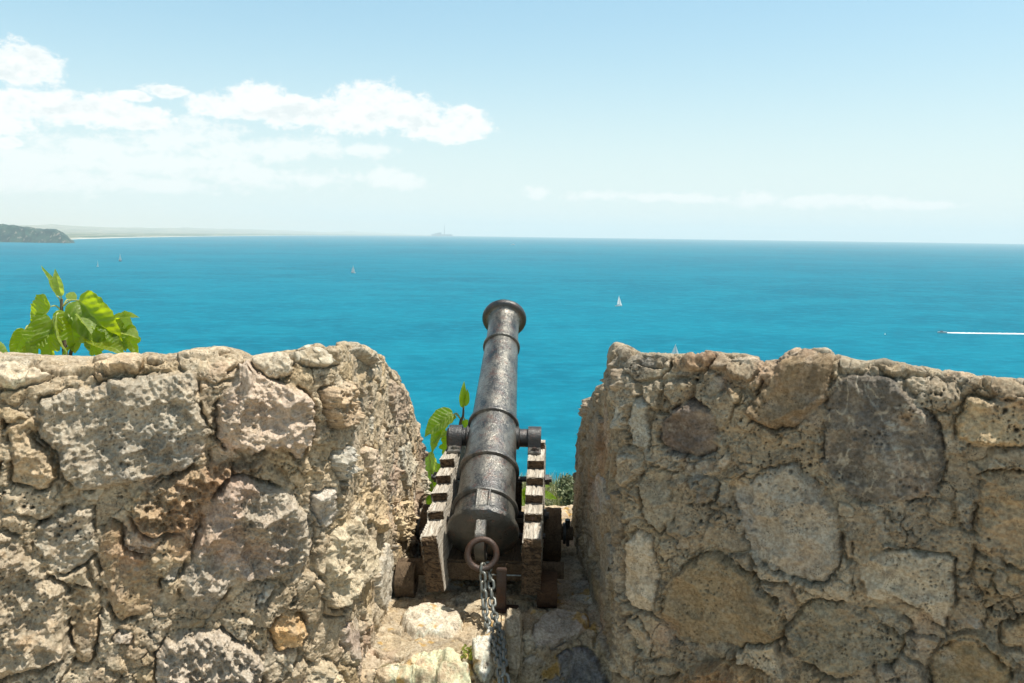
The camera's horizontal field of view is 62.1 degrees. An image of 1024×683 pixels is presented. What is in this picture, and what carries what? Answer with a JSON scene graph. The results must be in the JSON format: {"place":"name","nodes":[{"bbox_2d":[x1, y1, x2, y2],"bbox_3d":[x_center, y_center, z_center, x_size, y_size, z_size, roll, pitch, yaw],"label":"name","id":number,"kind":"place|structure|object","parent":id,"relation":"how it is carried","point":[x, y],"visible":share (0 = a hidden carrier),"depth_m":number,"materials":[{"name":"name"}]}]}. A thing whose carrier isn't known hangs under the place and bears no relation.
{"place":"outdoors","nodes":[
{"label":"outdoors","id":0,"kind":"place"},
{"bbox_2d":[0,224,74,242],"bbox_3d":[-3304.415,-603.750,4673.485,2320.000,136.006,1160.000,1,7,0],"label":"headland","id":1,"kind":"structure","parent":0,"point":[14,233],"depth_m":4347.14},
{"bbox_2d":[17,224,512,238],"bbox_3d":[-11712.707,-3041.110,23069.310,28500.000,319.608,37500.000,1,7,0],"label":"coastal plain","id":2,"kind":"structure","parent":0,"point":[80,232],"depth_m":18612.92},
{"bbox_2d":[431,225,452,235],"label":"power station","id":3,"kind":"object","parent":2,"relation":"on","point":[438,234],"visible":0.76,"depth_m":20305.50,"materials":[{"name":"concrete"}]},
{"bbox_2d":[430,472,571,505],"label":"grass","id":4,"kind":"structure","parent":0,"point":[548,489],"depth_m":6.95,"materials":[{"name":"green plant"}]},
{"bbox_2d":[0,235,1023,484],"bbox_3d":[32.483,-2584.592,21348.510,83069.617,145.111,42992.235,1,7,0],"label":"sea","id":5,"kind":"structure","parent":0,"point":[410,309],"depth_m":1032.85,"materials":[{"name":"liquid"}]},
{"bbox_2d":[672,344,678,353],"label":"sailing boat","id":6,"kind":"object","parent":5,"relation":"on","point":[674,351],"visible":0.38,"depth_m":547.17,"materials":[{"name":"fabric"}]},
{"bbox_2d":[947,332,1023,333],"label":"wake","id":7,"kind":"object","parent":5,"relation":"on","point":[984,333],"visible":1,"depth_m":719.25,"materials":[{"name":"white liquid"}]},
{"bbox_2d":[0,0,1023,243],"label":"sky","id":8,"kind":"structure","parent":0,"point":[792,120],"materials":[{"name":"blue"}]},
{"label":"hillside","id":9,"kind":"structure","parent":0,"visible":0},
{"bbox_2d":[0,342,7,352],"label":"fig plant","id":10,"kind":"object","parent":9,"relation":"on","point":[3,349],"visible":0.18,"depth_m":3.65,"materials":[{"name":"green plant"}]},
{"bbox_2d":[9,266,140,355],"bbox_3d":[-1.860,0.345,3.645,0.543,1.331,0.212,1,7,6],"label":"fig plant","id":11,"kind":"object","parent":9,"relation":"on","point":[92,322],"visible":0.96,"depth_m":3.59,"materials":[{"name":"green plant"}]},
{"bbox_2d":[0,341,430,682],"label":"parapet wall","id":12,"kind":"structure","parent":9,"relation":"on","point":[218,514],"depth_m":2.62,"materials":[{"name":"stone"}]},
{"bbox_2d":[361,505,611,682],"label":"stone floor","id":13,"kind":"structure","parent":9,"relation":"on","point":[423,636],"depth_m":3.38,"materials":[{"name":"stone"}]},
{"bbox_2d":[460,644,472,659],"bbox_3d":[-0.157,1.177,3.207,0.078,0.068,0.089,1,7,0],"label":"weed","id":14,"kind":"object","parent":13,"relation":"on","point":[470,649],"visible":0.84,"depth_m":3.18,"materials":[{"name":"green plant"}]},
{"bbox_2d":[394,299,572,612],"bbox_3d":[-0.089,0.449,4.293,0.800,1.215,1.691,1,7,2],"label":"cannon","id":15,"kind":"object","parent":13,"relation":"on","point":[473,515],"visible":1,"depth_m":3.81,"materials":[{"name":"metal"}]},
{"bbox_2d":[479,561,510,682],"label":"chain","id":16,"kind":"object","parent":15,"relation":"hanging from","point":[500,653],"visible":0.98,"depth_m":3.35,"materials":[{"name":"metal"}]},
{"bbox_2d":[425,382,555,505],"bbox_3d":[-0.141,0.786,5.042,0.793,1.122,0.420,2,7,10],"label":"fig plant","id":17,"kind":"object","parent":9,"relation":"on","point":[440,420],"visible":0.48,"depth_m":4.94,"materials":[{"name":"green plant"}]},
{"bbox_2d":[545,473,574,505],"bbox_3d":[0.509,1.196,6.385,0.447,0.441,0.511,6,9,35],"label":"shrub","id":18,"kind":"object","parent":9,"relation":"on","point":[566,492],"visible":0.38,"depth_m":6.28,"materials":[{"name":"green plant"}]},
{"bbox_2d":[571,342,1023,682],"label":"parapet wall","id":19,"kind":"structure","parent":9,"relation":"on","point":[812,515],"depth_m":2.53,"materials":[{"name":"stone"}]}
]}

